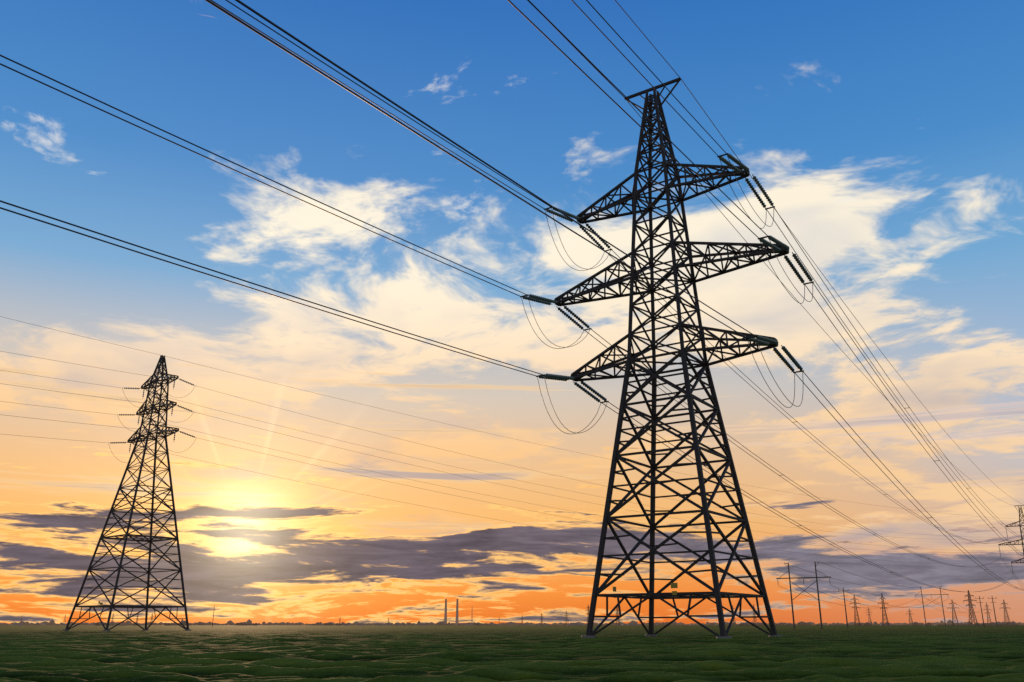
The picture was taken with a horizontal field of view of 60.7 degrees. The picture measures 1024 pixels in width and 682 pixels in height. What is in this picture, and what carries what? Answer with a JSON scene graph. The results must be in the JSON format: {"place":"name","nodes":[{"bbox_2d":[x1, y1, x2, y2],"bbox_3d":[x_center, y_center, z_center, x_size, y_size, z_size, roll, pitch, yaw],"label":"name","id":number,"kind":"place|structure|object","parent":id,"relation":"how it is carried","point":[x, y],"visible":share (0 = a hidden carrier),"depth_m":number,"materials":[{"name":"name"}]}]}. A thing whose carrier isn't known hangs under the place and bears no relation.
{"place":"outdoors","nodes":[
{"label":"outdoors","id":0,"kind":"place"},
{"bbox_2d":[14,623,935,625],"bbox_3d":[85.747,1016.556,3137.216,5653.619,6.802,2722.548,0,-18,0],"label":"trees","id":1,"kind":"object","parent":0,"point":[577,624],"depth_m":2426.92,"materials":[{"name":"green plant"}]},
{"bbox_2d":[0,625,1023,681],"bbox_3d":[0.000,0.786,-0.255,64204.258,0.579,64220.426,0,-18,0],"label":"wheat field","id":2,"kind":"structure","parent":0,"point":[472,653],"depth_m":21.78,"materials":[{"name":"green plant"}]},
{"bbox_2d":[62,355,195,630],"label":"pylon","id":3,"kind":"object","parent":2,"relation":"on","point":[153,383],"visible":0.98,"depth_m":130.53,"materials":[{"name":"metal"}]},
{"bbox_2d":[0,316,1023,565],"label":"conductors","id":4,"kind":"object","parent":3,"relation":"attached to","point":[408,456],"visible":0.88,"depth_m":157.53,"materials":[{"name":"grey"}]},
{"bbox_2d":[444,599,446,621],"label":"chimney","id":5,"kind":"object","parent":2,"relation":"on","point":[445,615],"visible":0.91,"depth_m":6957.12,"materials":[{"name":"concrete"}]},
{"bbox_2d":[455,599,458,622],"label":"chimney","id":6,"kind":"object","parent":2,"relation":"on","point":[457,620],"visible":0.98,"depth_m":6961.94,"materials":[{"name":"concrete"}]},
{"bbox_2d":[0,619,1023,625],"bbox_3d":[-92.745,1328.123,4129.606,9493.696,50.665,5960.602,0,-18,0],"label":"horizon treeline","id":7,"kind":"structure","parent":2,"relation":"on","point":[249,622],"depth_m":4389.28,"materials":[{"name":"green plant"}]},
{"bbox_2d":[564,613,568,625],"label":"distant pylon","id":8,"kind":"object","parent":2,"relation":"on","point":[566,620],"visible":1,"depth_m":1537.93,"materials":[{"name":"metal"}]},
{"bbox_2d":[614,607,619,625],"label":"distant pylon","id":9,"kind":"object","parent":2,"relation":"on","point":[617,614],"visible":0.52,"depth_m":1288.12,"materials":[{"name":"metal"}]},
{"bbox_2d":[520,78,813,637],"bbox_3d":[10.600,0.024,59.925,18.230,40.290,10.100,-12,-22,33],"label":"pylon","id":10,"kind":"object","parent":2,"relation":"on","point":[635,196],"visible":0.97,"depth_m":59.01,"materials":[{"name":"metal"}]},
{"bbox_2d":[0,0,1023,591],"bbox_3d":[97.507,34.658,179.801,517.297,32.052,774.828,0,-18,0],"label":"conductors","id":11,"kind":"object","parent":10,"relation":"attached to","point":[272,40],"visible":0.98,"depth_m":43.26,"materials":[{"name":"grey"}]},
{"bbox_2d":[521,155,812,433],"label":"jumpers","id":12,"kind":"object","parent":10,"relation":"on","point":[747,339],"visible":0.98,"depth_m":59.58,"materials":[{"name":"grey metal"}]},
{"bbox_2d":[776,562,830,628],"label":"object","id":13,"kind":"object","parent":2,"relation":"on","point":[816,581],"visible":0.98,"depth_m":184.16,"materials":[{"name":"brown wood"}]},
{"bbox_2d":[779,561,986,612],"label":"distant conductors","id":14,"kind":"object","parent":13,"relation":"hanging from","point":[867,599],"visible":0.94,"depth_m":236.17,"materials":[{"name":"grey"}]},
{"bbox_2d":[838,588,847,627],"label":"pole","id":15,"kind":"object","parent":2,"relation":"on","point":[845,609],"visible":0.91,"depth_m":248.58,"materials":[{"name":"brown wood"}]},
{"bbox_2d":[850,595,860,625],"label":"distant pylon","id":16,"kind":"object","parent":2,"relation":"on","point":[855,618],"visible":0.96,"depth_m":949.28,"materials":[{"name":"metal"}]},
{"bbox_2d":[866,607,871,625],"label":"distant pylon","id":17,"kind":"object","parent":2,"relation":"on","point":[869,614],"visible":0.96,"depth_m":1888.98,"materials":[{"name":"metal"}]},
{"bbox_2d":[878,593,888,625],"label":"distant pylon","id":18,"kind":"object","parent":2,"relation":"on","point":[882,602],"visible":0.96,"depth_m":859.55,"materials":[{"name":"metal"}]},
{"bbox_2d":[915,586,948,626],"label":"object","id":19,"kind":"object","parent":2,"relation":"on","point":[934,602],"visible":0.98,"depth_m":346.97,"materials":[{"name":"brown wood"}]},
{"bbox_2d":[949,600,958,625],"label":"distant pylon","id":20,"kind":"object","parent":2,"relation":"on","point":[953,614],"visible":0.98,"depth_m":973.59,"materials":[{"name":"metal"}]},
{"bbox_2d":[963,590,978,625],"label":"distant pylon","id":21,"kind":"object","parent":2,"relation":"on","point":[973,616],"visible":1,"depth_m":829.29,"materials":[{"name":"metal"}]},
{"bbox_2d":[975,596,984,626],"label":"pole","id":22,"kind":"object","parent":2,"relation":"on","point":[979,598],"visible":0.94,"depth_m":321.63,"materials":[{"name":"brown wood"}]},
{"bbox_2d":[985,602,991,625],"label":"distant pylon","id":23,"kind":"object","parent":2,"relation":"on","point":[988,619],"visible":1,"depth_m":1065.16,"materials":[{"name":"metal"}]},
{"bbox_2d":[988,597,997,626],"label":"pole","id":24,"kind":"object","parent":2,"relation":"on","point":[992,598],"visible":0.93,"depth_m":319.71,"materials":[{"name":"brown wood"}]},
{"bbox_2d":[1001,599,1010,625],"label":"distant pylon","id":25,"kind":"object","parent":2,"relation":"on","point":[1007,617],"visible":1,"depth_m":984.97,"materials":[{"name":"metal"}]},
{"bbox_2d":[998,505,1023,575],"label":"pylon","id":26,"kind":"object","parent":2,"relation":"on","point":[1020,525],"visible":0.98,"depth_m":293.72,"materials":[{"name":"metal"}]},
{"bbox_2d":[0,0,1023,623],"label":"sky","id":27,"kind":"structure","parent":0,"point":[887,136],"materials":[{"name":"blue"}]}
]}

